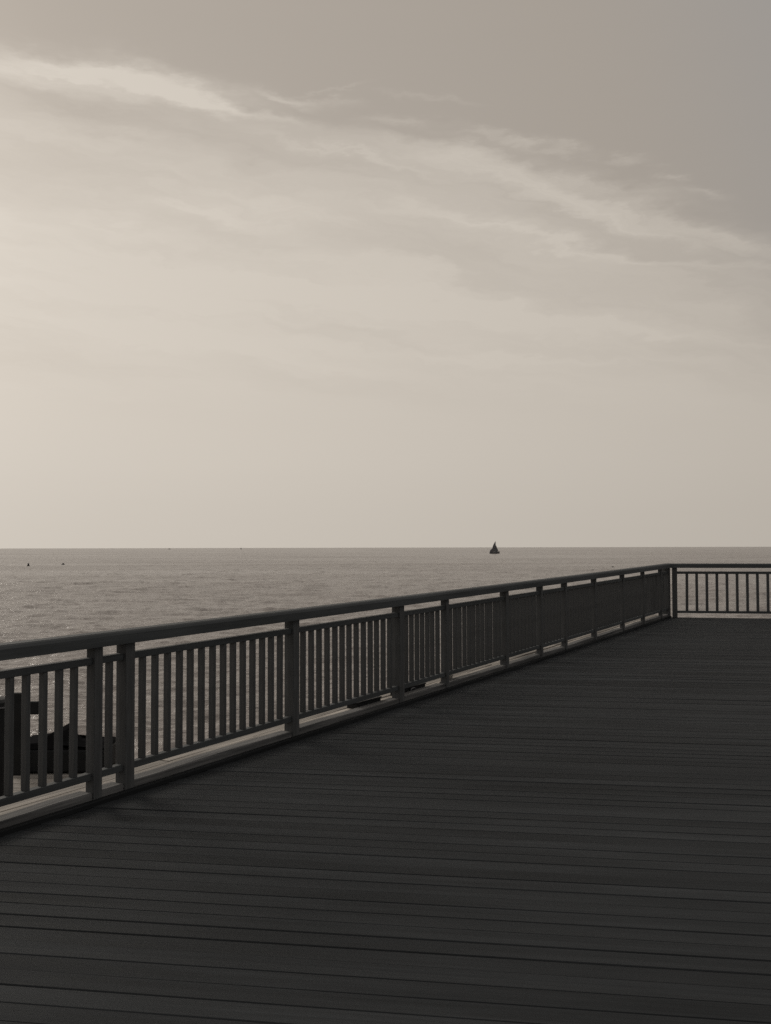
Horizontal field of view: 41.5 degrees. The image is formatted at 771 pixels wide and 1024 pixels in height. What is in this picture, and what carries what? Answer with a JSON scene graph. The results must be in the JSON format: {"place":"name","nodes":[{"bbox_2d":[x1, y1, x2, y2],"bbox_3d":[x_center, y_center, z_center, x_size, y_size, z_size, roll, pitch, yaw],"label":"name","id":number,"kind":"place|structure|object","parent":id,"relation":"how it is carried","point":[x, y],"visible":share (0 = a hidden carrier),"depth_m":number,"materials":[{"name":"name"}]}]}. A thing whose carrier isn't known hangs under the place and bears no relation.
{"place":"outdoors","nodes":[
{"label":"outdoors","id":0,"kind":"place"},
{"bbox_2d":[0,615,657,814],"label":"pier ledge","id":1,"kind":"object","parent":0,"point":[12,807],"visible":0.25,"depth_m":7.85,"materials":[{"name":"grey wood"}]},
{"bbox_2d":[347,696,381,708],"bbox_3d":[-0.203,1.812,9.702,0.122,0.061,0.483,-1,-2,28],"label":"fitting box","id":2,"kind":"object","parent":1,"relation":"on","point":[364,702],"visible":0.58,"depth_m":9.60,"materials":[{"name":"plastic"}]},
{"bbox_2d":[390,683,425,695],"bbox_3d":[0.239,1.825,10.485,0.116,0.066,0.638,-1,-2,28],"label":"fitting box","id":3,"kind":"object","parent":1,"relation":"on","point":[415,687],"visible":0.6,"depth_m":10.49,"materials":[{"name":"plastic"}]},
{"bbox_2d":[0,547,770,758],"bbox_3d":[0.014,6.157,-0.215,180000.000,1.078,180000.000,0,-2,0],"label":"sea","id":4,"kind":"structure","parent":0,"point":[45,594],"depth_m":154.90,"materials":[{"name":"grey liquid"}]},
{"bbox_2d":[489,543,499,553],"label":"sailboat","id":5,"kind":"object","parent":4,"relation":"on","point":[494,550],"visible":0.98,"depth_m":958.34,"materials":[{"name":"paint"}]},
{"bbox_2d":[0,0,770,548],"label":"sky","id":6,"kind":"structure","parent":0,"point":[274,273],"materials":[{"name":"grey"}]},
{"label":"landing frame","id":7,"kind":"structure","parent":0,"visible":0},
{"bbox_2d":[13,763,115,792],"bbox_3d":[-4.320,2.438,8.815,3.748,0.042,2.588,0,-2,0],"label":"landing","id":8,"kind":"object","parent":7,"relation":"on","point":[33,781],"depth_m":9.26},
{"bbox_2d":[0,696,4,795],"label":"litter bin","id":9,"kind":"object","parent":8,"relation":"on","point":[2,715],"visible":0.31,"depth_m":8.47,"materials":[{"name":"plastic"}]},
{"bbox_2d":[13,692,115,775],"bbox_3d":[-3.060,2.068,9.732,0.890,0.760,0.625,0,-2,0],"label":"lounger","id":10,"kind":"object","parent":8,"relation":"on","point":[81,758],"visible":0.34,"depth_m":9.47,"materials":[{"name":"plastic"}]},
{"bbox_3d":[4.275,4.357,16.867,0.340,4.000,0.340,0,-2,0],"label":"pier pile","id":11,"kind":"object","parent":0,"visible":0},
{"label":"deck bearer","id":12,"kind":"structure","parent":11,"relation":"on","visible":0},
{"bbox_2d":[0,617,770,1023],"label":"boardwalk","id":13,"kind":"structure","parent":12,"relation":"on","point":[582,835],"depth_m":5.10,"materials":[{"name":"grey wood"}]},
{"bbox_2d":[0,614,671,836],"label":"kerb","id":14,"kind":"structure","parent":13,"relation":"on","point":[40,813],"depth_m":7.76,"materials":[{"name":"grey wood"}]},
{"bbox_2d":[0,563,670,806],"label":"railing","id":15,"kind":"object","parent":14,"relation":"on","point":[538,619],"visible":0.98,"depth_m":8.25,"materials":[{"name":"grey wood"}]},
{"bbox_2d":[670,563,770,617],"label":"railing","id":16,"kind":"object","parent":13,"relation":"on","point":[675,572],"visible":1,"depth_m":19.87,"materials":[{"name":"grey wood"}]}
]}

